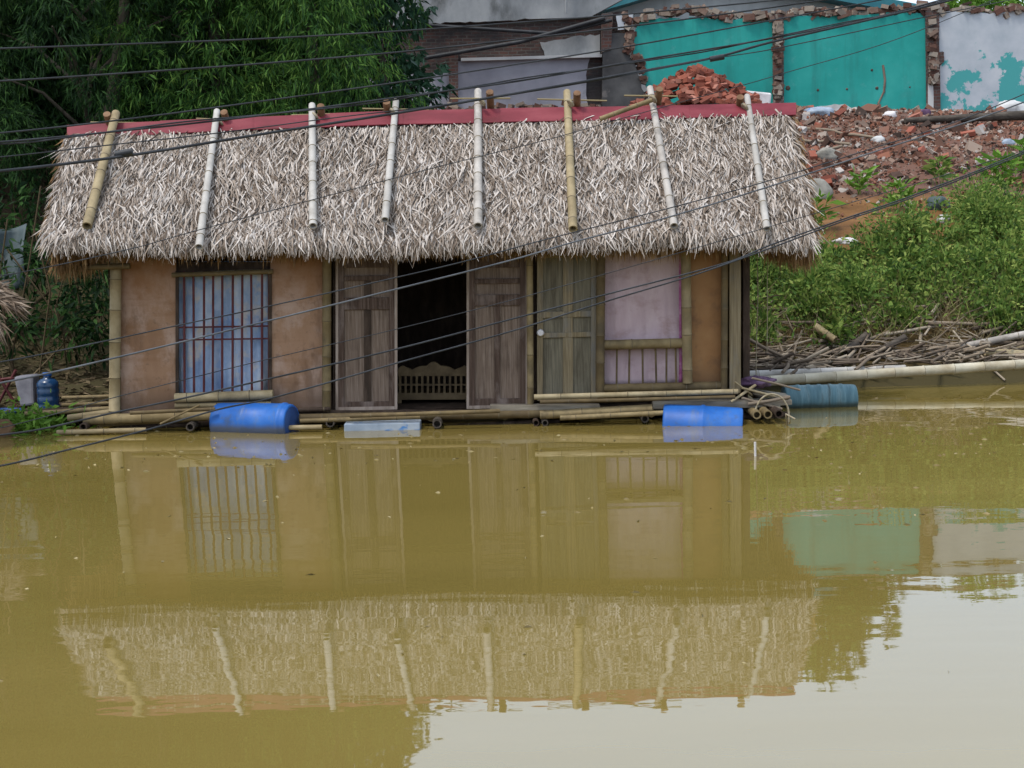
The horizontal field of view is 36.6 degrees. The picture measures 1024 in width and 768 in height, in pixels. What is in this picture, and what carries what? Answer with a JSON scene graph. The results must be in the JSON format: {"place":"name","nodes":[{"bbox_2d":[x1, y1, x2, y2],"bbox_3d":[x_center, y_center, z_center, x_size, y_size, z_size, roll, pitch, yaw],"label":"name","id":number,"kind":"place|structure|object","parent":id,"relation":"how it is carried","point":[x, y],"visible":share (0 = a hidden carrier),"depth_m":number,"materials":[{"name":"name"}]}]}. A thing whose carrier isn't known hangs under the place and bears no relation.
{"place":"outdoors","nodes":[
{"label":"outdoors","id":0,"kind":"place"},
{"bbox_2d":[0,0,779,48],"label":"overhead cable","id":1,"kind":"object","parent":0,"point":[374,32],"visible":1,"depth_m":9.88,"materials":[{"name":"rubber"}]},
{"bbox_2d":[0,0,825,81],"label":"overhead cable","id":2,"kind":"object","parent":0,"point":[9,80],"visible":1,"depth_m":10.31,"materials":[{"name":"rubber"}]},
{"bbox_2d":[0,0,880,133],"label":"overhead cable","id":3,"kind":"object","parent":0,"point":[421,78],"visible":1,"depth_m":9.97,"materials":[{"name":"rubber"}]},
{"bbox_2d":[0,0,944,144],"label":"overhead cable","id":4,"kind":"object","parent":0,"point":[5,142],"visible":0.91,"depth_m":10.41,"materials":[{"name":"rubber"}]},
{"bbox_2d":[0,0,953,172],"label":"overhead cable","id":5,"kind":"object","parent":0,"point":[129,152],"visible":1,"depth_m":9.94,"materials":[{"name":"rubber"}]},
{"bbox_2d":[0,0,992,275],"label":"overhead cable","id":6,"kind":"object","parent":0,"point":[478,156],"visible":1,"depth_m":10.92,"materials":[{"name":"rubber"}]},
{"bbox_2d":[0,0,1009,157],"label":"overhead cable","id":7,"kind":"object","parent":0,"point":[717,57],"visible":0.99,"depth_m":10.45,"materials":[{"name":"rubber"}]},
{"bbox_2d":[0,382,1023,767],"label":"water","id":8,"kind":"structure","parent":0,"point":[162,620],"depth_m":10.46,"materials":[{"name":"liquid"}]},
{"bbox_2d":[0,419,14,436],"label":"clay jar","id":9,"kind":"object","parent":8,"relation":"on","point":[4,430],"visible":0.71,"depth_m":18.34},
{"bbox_2d":[0,389,108,436],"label":"water plants","id":10,"kind":"object","parent":8,"relation":"in","point":[17,417],"visible":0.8,"depth_m":18.73,"materials":[{"name":"green plant"}]},
{"bbox_2d":[20,402,108,415],"bbox_3d":[-5.434,0.509,19.431,1.222,0.563,0.884,-1,7,0],"label":"landing stage","id":11,"kind":"object","parent":8,"relation":"in","point":[81,409],"visible":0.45,"depth_m":18.98,"materials":[{"name":"brown wood"}]},
{"bbox_2d":[15,374,38,405],"bbox_3d":[-6.188,0.076,19.784,0.283,0.388,0.305,-1,7,0],"label":"plastic tub","id":12,"kind":"object","parent":11,"relation":"on","point":[27,391],"visible":0.69,"depth_m":19.68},
{"bbox_2d":[37,372,59,407],"bbox_3d":[-5.798,0.097,19.375,0.272,0.486,0.273,-1,7,0],"label":"water bottle","id":13,"kind":"object","parent":11,"relation":"on","point":[46,383],"visible":0.77,"depth_m":19.27,"materials":[{"name":"blue plastic"}]},
{"bbox_2d":[160,404,199,424],"bbox_3d":[-3.890,0.356,18.157,0.487,0.211,0.038,-4,7,-25],"label":"stick","id":14,"kind":"object","parent":8,"relation":"on","point":[179,414],"visible":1,"depth_m":18.15,"materials":[{"name":"brown wood"}]},
{"bbox_2d":[209,402,299,433],"bbox_3d":[-3.067,0.464,18.489,0.981,0.504,0.502,1,7,17],"label":"plastic barrel","id":15,"kind":"object","parent":8,"relation":"on","point":[273,418],"visible":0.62,"depth_m":18.29,"materials":[{"name":"plastic"}]},
{"bbox_2d":[344,419,421,430],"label":"float block","id":16,"kind":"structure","parent":8,"relation":"on","point":[415,424],"depth_m":18.28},
{"bbox_2d":[31,85,829,434],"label":"floating house","id":17,"kind":"structure","parent":8,"relation":"on","point":[651,161],"depth_m":18.58,"materials":[{"name":"brown plant"}]},
{"bbox_2d":[171,269,273,408],"bbox_3d":[-3.455,-0.537,18.588,1.239,1.660,0.161,-1,7,0],"label":"window","id":18,"kind":"structure","parent":17,"relation":"in","point":[232,395],"depth_m":18.61,"materials":[{"name":"brown wood"}]},
{"bbox_2d":[179,261,269,392],"bbox_3d":[-3.497,-0.673,18.771,1.221,1.626,0.159,-1,7,1],"label":"curtain","id":19,"kind":"object","parent":17,"relation":"hanging from","point":[227,297],"visible":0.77,"depth_m":18.76,"materials":[{"name":"blue fabric"}]},
{"bbox_2d":[336,254,396,409],"bbox_3d":[-1.748,-0.705,18.607,0.799,2.054,0.053,-1,7,0],"label":"door","id":20,"kind":"structure","parent":17,"relation":"in","point":[375,389],"depth_m":18.62,"materials":[{"name":"brown wood"}]},
{"bbox_2d":[397,361,466,402],"bbox_3d":[-0.984,-0.056,19.622,0.913,0.513,0.605,-1,7,0],"label":"carved bench","id":21,"kind":"object","parent":17,"relation":"on","point":[433,369],"visible":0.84,"depth_m":19.34,"materials":[{"name":"brown wood"}]},
{"bbox_2d":[467,249,526,408],"bbox_3d":[-0.177,-0.714,18.609,0.779,2.036,0.053,-1,7,0],"label":"door","id":22,"kind":"structure","parent":17,"relation":"in","point":[496,366],"depth_m":18.63,"materials":[{"name":"brown wood"}]},
{"bbox_2d":[537,247,596,400],"bbox_3d":[0.657,-0.763,18.593,0.748,1.937,0.078,-1,7,0],"label":"door","id":23,"kind":"structure","parent":17,"relation":"in","point":[566,344],"depth_m":18.61,"materials":[{"name":"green wood"}]},
{"bbox_2d":[604,247,678,383],"bbox_3d":[1.570,-0.878,18.683,0.946,1.774,0.072,-1,7,0],"label":"curtain","id":24,"kind":"object","parent":17,"relation":"hanging from","point":[652,313],"visible":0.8,"depth_m":18.68,"materials":[{"name":"purple fabric"}]},
{"bbox_2d":[679,257,681,381],"bbox_3d":[2.044,-0.874,18.653,0.084,1.782,0.043,-2,7,-9],"label":"cloth strip","id":25,"kind":"object","parent":17,"relation":"hanging from","point":[680,349],"visible":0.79,"depth_m":18.66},
{"bbox_2d":[730,384,756,402],"bbox_3d":[2.772,0.107,18.514,0.382,0.224,0.036,-4,7,-24],"label":"stick","id":26,"kind":"object","parent":17,"relation":"on","point":[742,394],"visible":1,"depth_m":18.49,"materials":[{"name":"beige wood"}]},
{"bbox_2d":[756,258,757,374],"bbox_3d":[2.993,-0.717,18.946,0.035,1.642,0.029,-1,7,0],"label":"hanging cord","id":27,"kind":"object","parent":17,"relation":"hanging from","point":[757,315],"visible":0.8,"depth_m":18.93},
{"bbox_2d":[742,397,781,409],"bbox_3d":[2.980,0.232,18.483,0.497,0.179,0.042,-2,7,-6],"label":"stick","id":28,"kind":"object","parent":17,"relation":"on","point":[752,400],"visible":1,"depth_m":18.48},
{"bbox_2d":[767,264,767,342],"bbox_3d":[3.103,-0.933,18.823,0.021,1.094,0.014,-4,7,-22],"label":"hanging cord","id":29,"kind":"object","parent":17,"relation":"hanging from","point":[767,303],"visible":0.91,"depth_m":18.82,"materials":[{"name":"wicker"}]},
{"bbox_2d":[748,395,789,405],"bbox_3d":[3.064,0.197,18.476,0.517,0.108,0.043,-2,7,-6],"label":"stick","id":30,"kind":"object","parent":17,"relation":"on","point":[769,400],"visible":0.88,"depth_m":18.46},
{"bbox_2d":[753,397,791,406],"bbox_3d":[3.097,0.218,18.754,0.522,0.086,0.350,-1,7,0],"label":"wood offcut","id":31,"kind":"object","parent":17,"relation":"on","point":[781,402],"visible":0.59,"depth_m":18.58,"materials":[{"name":"grey wood"}]},
{"bbox_2d":[752,389,787,397],"bbox_3d":[3.120,0.121,18.743,0.420,0.101,0.300,-1,7,0],"label":"wood offcut","id":32,"kind":"object","parent":31,"relation":"on","point":[780,394],"visible":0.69,"depth_m":18.69,"materials":[{"name":"grey wood"}]},
{"bbox_2d":[741,387,775,396],"bbox_3d":[3.020,0.114,18.566,0.579,0.188,0.028,-3,7,-15],"label":"stick","id":33,"kind":"object","parent":32,"relation":"on","point":[752,390],"visible":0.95,"depth_m":18.53,"materials":[{"name":"beige wood"}]},
{"bbox_2d":[741,375,776,388],"bbox_3d":[2.942,-0.026,18.731,0.484,0.156,0.396,-1,7,0],"label":"rag","id":34,"kind":"object","parent":32,"relation":"on","point":[748,381],"visible":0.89,"depth_m":18.64,"materials":[{"name":"purple fabric"}]},
{"bbox_2d":[755,393,794,424],"bbox_3d":[3.067,0.302,18.052,0.467,0.394,0.109,0,7,13],"label":"rope","id":35,"kind":"object","parent":17,"relation":"hanging from","point":[786,414],"visible":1,"depth_m":18.04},
{"bbox_2d":[752,377,799,390],"bbox_3d":[3.143,0.000,18.456,0.589,0.186,0.034,-2,7,-5],"label":"stick","id":36,"kind":"object","parent":17,"relation":"on","point":[775,383],"visible":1,"depth_m":18.45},
{"bbox_2d":[0,417,1023,689],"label":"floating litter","id":37,"kind":"object","parent":8,"relation":"on","point":[592,507],"visible":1,"depth_m":16.13,"materials":[{"name":"plant"}]},
{"bbox_2d":[662,404,742,425],"bbox_3d":[2.258,0.515,18.387,0.957,0.552,0.543,0,7,8],"label":"plastic barrel","id":38,"kind":"object","parent":8,"relation":"in","point":[689,415],"visible":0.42,"depth_m":18.18,"materials":[{"name":"plastic"}]},
{"bbox_2d":[780,384,857,407],"bbox_3d":[3.901,0.192,19.699,0.929,0.390,0.387,-2,7,-4],"label":"plastic barrel","id":39,"kind":"object","parent":8,"relation":"on","point":[823,396],"visible":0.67,"depth_m":19.54,"materials":[{"name":"plastic"}]},
{"bbox_2d":[0,112,1023,421],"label":"terrain","id":40,"kind":"structure","parent":0,"point":[1010,376],"depth_m":23.57,"materials":[{"name":"soil"}]},
{"bbox_2d":[0,369,18,407],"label":"folding stand","id":41,"kind":"object","parent":40,"relation":"on","point":[6,390],"visible":0.7,"depth_m":19.86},
{"bbox_2d":[0,276,31,348],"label":"thatched hut","id":42,"kind":"object","parent":40,"relation":"on","point":[11,302],"visible":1,"depth_m":17.73,"materials":[{"name":"brown plant"}]},
{"bbox_2d":[0,4,72,121],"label":"background tree","id":43,"kind":"object","parent":40,"relation":"on","point":[30,94],"visible":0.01,"depth_m":31.33,"materials":[{"name":"green plant"}]},
{"bbox_2d":[0,326,108,411],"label":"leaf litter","id":44,"kind":"object","parent":40,"relation":"on","point":[63,375],"visible":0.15,"depth_m":21.48,"materials":[{"name":"plant"}]},
{"bbox_2d":[0,131,109,371],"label":"undergrowth","id":45,"kind":"object","parent":40,"relation":"on","point":[72,304],"visible":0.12,"depth_m":21.89,"materials":[{"name":"green plant"}]},
{"bbox_2d":[0,0,127,197],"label":"feathery tree","id":46,"kind":"object","parent":40,"relation":"on","point":[22,63],"visible":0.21,"depth_m":26.82,"materials":[{"name":"green plant"}]},
{"bbox_2d":[0,186,202,379],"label":"vines","id":47,"kind":"object","parent":40,"relation":"on","point":[11,366],"visible":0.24,"depth_m":21.30,"materials":[{"name":"brown plant"}]},
{"bbox_2d":[0,224,26,289],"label":"tarpaulin","id":48,"kind":"object","parent":47,"relation":"hanging from","point":[17,234],"visible":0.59,"depth_m":22.71,"materials":[{"name":"plastic"}]},
{"bbox_2d":[0,0,246,212],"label":"feathery tree","id":49,"kind":"object","parent":40,"relation":"on","point":[13,117],"visible":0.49,"depth_m":25.35,"materials":[{"name":"green plant"}]},
{"bbox_2d":[0,0,266,143],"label":"background tree","id":50,"kind":"object","parent":40,"relation":"on","point":[48,74],"visible":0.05,"depth_m":29.66,"materials":[{"name":"green plant"}]},
{"bbox_2d":[63,0,344,123],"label":"feathery tree","id":51,"kind":"object","parent":40,"relation":"on","point":[187,103],"visible":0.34,"depth_m":25.50,"materials":[{"name":"green plant"}]},
{"bbox_2d":[75,0,375,123],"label":"background tree","id":52,"kind":"object","parent":40,"relation":"on","point":[205,24],"depth_m":29.70,"materials":[{"name":"green plant"}]},
{"bbox_2d":[200,0,433,116],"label":"feathery tree","id":53,"kind":"object","parent":40,"relation":"on","point":[312,47],"visible":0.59,"depth_m":25.16,"materials":[{"name":"green plant"}]},
{"bbox_2d":[319,0,458,111],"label":"broadleaf tree","id":54,"kind":"object","parent":40,"relation":"on","point":[409,66],"visible":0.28,"depth_m":27.48,"materials":[{"name":"green plant"}]},
{"bbox_2d":[358,0,645,109],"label":"ruined building","id":55,"kind":"structure","parent":40,"relation":"on","point":[453,13],"depth_m":39.48,"materials":[{"name":"grey concrete"}]},
{"bbox_2d":[599,0,915,91],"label":"wall","id":56,"kind":"structure","parent":40,"relation":"on","point":[633,6],"depth_m":43.09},
{"bbox_2d":[808,150,816,159],"bbox_3d":[6.075,-4.613,31.294,0.140,0.095,0.300,-2,32,4],"label":"red brick","id":57,"kind":"object","parent":40,"relation":"on","point":[812,154],"visible":0.93,"depth_m":31.22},
{"bbox_2d":[804,106,833,115],"bbox_3d":[6.864,-6.075,34.767,0.715,0.291,0.538,-1,7,0],"label":"plastic sheet","id":58,"kind":"object","parent":40,"relation":"on","point":[821,110],"visible":0.59,"depth_m":34.58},
{"bbox_2d":[808,178,833,198],"bbox_3d":[5.579,-3.531,28.676,0.713,0.548,0.624,-1,7,0],"label":"boulder","id":59,"kind":"object","parent":40,"relation":"on","point":[823,185],"visible":0.43,"depth_m":28.46,"materials":[{"name":"grey stone"}]},
{"bbox_2d":[621,0,1023,111],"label":"ruined wall","id":60,"kind":"structure","parent":40,"relation":"on","point":[973,59],"depth_m":39.31,"materials":[{"name":"teal paint"}]},
{"bbox_2d":[813,323,836,342],"bbox_3d":[4.516,-0.736,22.370,0.375,0.284,0.120,4,8,38],"label":"driftwood pole","id":61,"kind":"object","parent":40,"relation":"on","point":[830,335],"visible":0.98,"depth_m":22.33,"materials":[{"name":"beige wood"}]},
{"bbox_2d":[750,365,905,375],"bbox_3d":[4.399,-0.168,21.632,2.308,0.136,0.134,-2,7,-10],"label":"bamboo pole","id":62,"kind":"object","parent":40,"relation":"on","point":[778,372],"visible":0.42,"depth_m":21.55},
{"bbox_2d":[815,148,840,159],"bbox_3d":[6.394,-4.618,31.350,0.576,0.333,0.358,-1,7,0],"label":"cement lump","id":63,"kind":"object","parent":40,"relation":"on","point":[823,153],"visible":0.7,"depth_m":31.21,"materials":[{"name":"concrete"}]},
{"bbox_2d":[810,188,848,228],"bbox_3d":[5.259,-2.941,26.316,0.965,0.778,0.798,-1,7,0],"label":"broadleaf plant","id":64,"kind":"object","parent":40,"relation":"on","point":[828,198],"visible":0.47,"depth_m":26.34,"materials":[{"name":"green plant"}]},
{"bbox_2d":[834,108,846,116],"bbox_3d":[7.326,-6.044,34.600,0.140,0.095,0.300,31,51,32],"label":"red brick","id":65,"kind":"object","parent":40,"relation":"on","point":[840,112],"visible":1,"depth_m":34.55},
{"bbox_2d":[832,237,857,244],"bbox_3d":[5.510,-2.360,25.715,0.454,0.147,0.291,-1,7,0],"label":"plaster scrap","id":66,"kind":"object","parent":40,"relation":"on","point":[838,240],"visible":0.48,"depth_m":25.61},
{"bbox_2d":[843,163,879,193],"bbox_3d":[6.532,-3.787,28.744,0.704,0.644,0.765,-1,7,0],"label":"broadleaf plant","id":67,"kind":"object","parent":40,"relation":"on","point":[862,180],"visible":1,"depth_m":28.72,"materials":[{"name":"green plant"}]},
{"bbox_2d":[870,136,884,142],"bbox_3d":[7.613,-5.056,32.193,0.319,0.205,0.220,-1,7,0],"label":"plaster chip","id":68,"kind":"object","parent":40,"relation":"on","point":[877,139],"visible":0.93,"depth_m":32.13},
{"bbox_2d":[750,162,1023,355],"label":"undergrowth","id":69,"kind":"object","parent":40,"relation":"on","point":[987,217],"visible":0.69,"depth_m":23.59,"materials":[{"name":"green plant"}]},
{"bbox_2d":[750,291,1023,380],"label":"driftwood","id":70,"kind":"object","parent":40,"relation":"on","point":[809,360],"visible":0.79,"depth_m":22.14,"materials":[{"name":"wood"}]},
{"bbox_2d":[843,332,869,354],"bbox_3d":[4.969,-0.586,22.392,0.469,0.326,0.116,-5,7,-29],"label":"driftwood pole","id":71,"kind":"object","parent":70,"relation":"on","point":[861,337],"visible":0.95,"depth_m":22.35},
{"bbox_2d":[877,334,906,352],"bbox_3d":[5.483,-0.571,22.394,0.518,0.283,0.097,-4,7,-24],"label":"driftwood pole","id":72,"kind":"object","parent":70,"relation":"on","point":[903,337],"visible":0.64,"depth_m":22.38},
{"bbox_2d":[767,359,1023,385],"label":"bamboo pole","id":73,"kind":"object","parent":70,"relation":"on","point":[867,374],"visible":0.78,"depth_m":21.30,"materials":[{"name":"wood"}]},
{"bbox_2d":[887,344,959,352],"bbox_3d":[5.858,-0.498,22.401,1.197,0.156,0.058,0,7,10],"label":"driftwood pole","id":74,"kind":"object","parent":70,"relation":"on","point":[948,346],"visible":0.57,"depth_m":22.34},
{"bbox_2d":[984,348,1023,357],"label":"bamboo pole","id":75,"kind":"object","parent":70,"relation":"on","point":[1009,352],"visible":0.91,"depth_m":22.09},
{"bbox_2d":[750,236,1023,357],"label":"dry grass","id":76,"kind":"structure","parent":40,"relation":"on","point":[945,302],"depth_m":22.81,"materials":[{"name":"plant"}]},
{"bbox_2d":[869,175,927,211],"bbox_3d":[6.869,-3.355,27.454,1.028,0.727,0.750,2,7,25],"label":"broadleaf plant","id":77,"kind":"object","parent":40,"relation":"on","point":[910,189],"visible":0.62,"depth_m":27.39,"materials":[{"name":"green plant"}]},
{"bbox_2d":[793,104,1023,219],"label":"rubble","id":78,"kind":"object","parent":40,"relation":"on","point":[969,147],"visible":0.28,"depth_m":32.10,"materials":[{"name":"brick"}]},
{"bbox_2d":[748,91,770,102],"bbox_3d":[5.798,-6.745,36.683,0.644,0.382,0.300,-1,7,0],"label":"foam block","id":79,"kind":"object","parent":78,"relation":"on","point":[765,97],"depth_m":36.53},
{"bbox_2d":[802,139,850,144],"bbox_3d":[6.470,-4.988,31.954,1.031,0.177,0.104,2,7,28],"label":"stick","id":80,"kind":"object","parent":78,"relation":"on","point":[835,142],"visible":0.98,"depth_m":31.84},
{"bbox_2d":[820,174,837,180],"bbox_3d":[6.104,-3.948,29.837,0.300,0.095,0.140,-5,-18,29],"label":"red brick","id":81,"kind":"object","parent":78,"relation":"on","point":[834,176],"visible":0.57,"depth_m":29.77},
{"bbox_2d":[807,127,874,138],"bbox_3d":[6.891,-5.305,32.705,1.782,0.363,0.093,4,8,37],"label":"stick","id":82,"kind":"object","parent":78,"relation":"on","point":[849,134],"visible":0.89,"depth_m":32.57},
{"bbox_2d":[882,111,896,116],"bbox_3d":[8.398,-5.967,34.466,0.372,0.206,0.250,-1,7,0],"label":"plaster lump","id":83,"kind":"object","parent":78,"relation":"on","point":[891,113],"visible":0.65,"depth_m":34.37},
{"bbox_2d":[905,126,915,133],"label":"red brick","id":84,"kind":"object","parent":78,"relation":"on","point":[911,129],"visible":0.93,"depth_m":33.03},
{"bbox_2d":[920,109,930,114],"bbox_3d":[9.215,-6.030,34.672,0.314,0.242,0.216,-1,7,0],"label":"rag","id":85,"kind":"object","parent":78,"relation":"on","point":[925,111],"visible":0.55,"depth_m":34.59,"materials":[{"name":"purple fabric"}]},
{"bbox_2d":[904,110,1023,122],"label":"log","id":86,"kind":"object","parent":78,"relation":"on","point":[1010,116],"visible":0.97,"depth_m":33.95,"materials":[{"name":"wood"}]},
{"bbox_2d":[1001,139,1015,144],"bbox_3d":[10.390,-5.028,32.413,0.307,0.208,0.210,-1,7,0],"label":"plastic scrap","id":87,"kind":"object","parent":78,"relation":"on","point":[1008,141],"visible":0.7,"depth_m":32.35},
{"bbox_2d":[996,100,1023,110],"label":"plaster lump","id":88,"kind":"object","parent":78,"relation":"on","point":[1020,107],"visible":0.36,"depth_m":35.99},
{"bbox_2d":[926,196,950,209],"bbox_3d":[7.577,-3.162,27.411,0.515,0.322,0.341,-1,7,0],"label":"stone","id":89,"kind":"object","parent":40,"relation":"on","point":[938,204],"visible":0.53,"depth_m":27.33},
{"bbox_2d":[921,154,956,185],"bbox_3d":[8.069,-4.013,29.272,0.735,0.638,0.641,3,8,33],"label":"broadleaf plant","id":90,"kind":"object","parent":40,"relation":"on","point":[933,169],"visible":0.83,"depth_m":29.22,"materials":[{"name":"green plant"}]},
{"bbox_2d":[960,129,975,135],"bbox_3d":[9.689,-5.317,32.925,0.300,0.095,0.140,-8,24,14],"label":"red brick","id":91,"kind":"object","parent":40,"relation":"on","point":[971,132],"visible":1,"depth_m":32.86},
{"bbox_2d":[946,0,1023,12],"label":"bushy tree","id":92,"kind":"object","parent":40,"relation":"on","point":[955,3],"visible":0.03,"depth_m":41.53,"materials":[{"name":"green plant"}]},
{"bbox_2d":[960,331,1023,347],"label":"driftwood pole","id":93,"kind":"object","parent":40,"relation":"on","point":[1006,337],"visible":0.69,"depth_m":22.32,"materials":[{"name":"grey wood"}]},
{"bbox_2d":[974,149,1023,192],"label":"broadleaf plant","id":94,"kind":"object","parent":40,"relation":"on","point":[1009,163],"visible":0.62,"depth_m":28.20,"materials":[{"name":"green plant"}]},
{"bbox_2d":[1008,138,1023,173],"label":"broadleaf plant","id":95,"kind":"object","parent":40,"relation":"on","point":[1019,142],"visible":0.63,"depth_m":29.66,"materials":[{"name":"green plant"}]},
{"bbox_2d":[0,101,1023,383],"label":"overhead cable","id":96,"kind":"object","parent":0,"point":[480,267],"visible":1,"depth_m":9.76,"materials":[{"name":"rubber"}]},
{"bbox_2d":[0,151,1023,435],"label":"overhead cable","id":97,"kind":"object","parent":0,"point":[492,323],"visible":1,"depth_m":9.59,"materials":[{"name":"rubber"}]},
{"bbox_2d":[0,153,1023,466],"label":"overhead cable","id":98,"kind":"object","parent":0,"point":[480,339],"visible":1,"depth_m":9.48,"materials":[{"name":"rubber"}]},
{"bbox_2d":[0,94,1023,362],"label":"overhead cable","id":99,"kind":"object","parent":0,"point":[488,254],"visible":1,"depth_m":9.96,"materials":[{"name":"rubber"}]},
{"bbox_2d":[0,150,1023,427],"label":"overhead cable","id":100,"kind":"object","parent":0,"point":[486,306],"visible":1,"depth_m":10.20,"materials":[{"name":"rubber"}]},
{"bbox_2d":[899,0,1021,8],"label":"sky","id":101,"kind":"structure","parent":0,"point":[911,1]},
{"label":"red brick","id":102,"kind":"object","parent":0,"visible":0},
{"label":"red brick","id":103,"kind":"object","parent":102,"relation":"on","visible":0},
{"bbox_2d":[662,90,673,97],"bbox_3d":[3.501,-6.543,35.170,0.300,0.095,0.140,-28,-17,24],"label":"red brick","id":104,"kind":"object","parent":103,"relation":"on","point":[669,92],"visible":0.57,"depth_m":35.09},
{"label":"red brick","id":105,"kind":"object","parent":104,"relation":"on","visible":0},
{"bbox_2d":[664,83,677,90],"bbox_3d":[3.635,-6.761,35.382,0.300,0.095,0.140,-20,-23,-13],"label":"red brick","id":106,"kind":"object","parent":105,"relation":"on","point":[673,87],"visible":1,"depth_m":35.33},
{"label":"red brick","id":107,"kind":"object","parent":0,"visible":0},
{"bbox_2d":[683,78,694,84],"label":"red brick","id":108,"kind":"object","parent":107,"relation":"on","point":[688,80],"visible":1,"depth_m":35.23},
{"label":"red brick","id":109,"kind":"object","parent":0,"visible":0},
{"bbox_2d":[700,95,714,103],"bbox_3d":[4.389,-6.381,34.730,0.300,0.095,0.140,21,-11,37],"label":"red brick","id":110,"kind":"object","parent":109,"relation":"on","point":[712,99],"visible":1,"depth_m":34.67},
{"bbox_2d":[699,95,712,103],"bbox_3d":[4.346,-6.337,34.673,0.300,0.095,0.140,-30,31,-5],"label":"red brick","id":111,"kind":"object","parent":110,"relation":"on","point":[705,101],"visible":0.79,"depth_m":34.62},
{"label":"red brick","id":112,"kind":"object","parent":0,"visible":0},
{"bbox_2d":[694,78,705,82],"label":"red brick","id":113,"kind":"object","parent":112,"relation":"on","point":[697,80],"visible":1,"depth_m":35.18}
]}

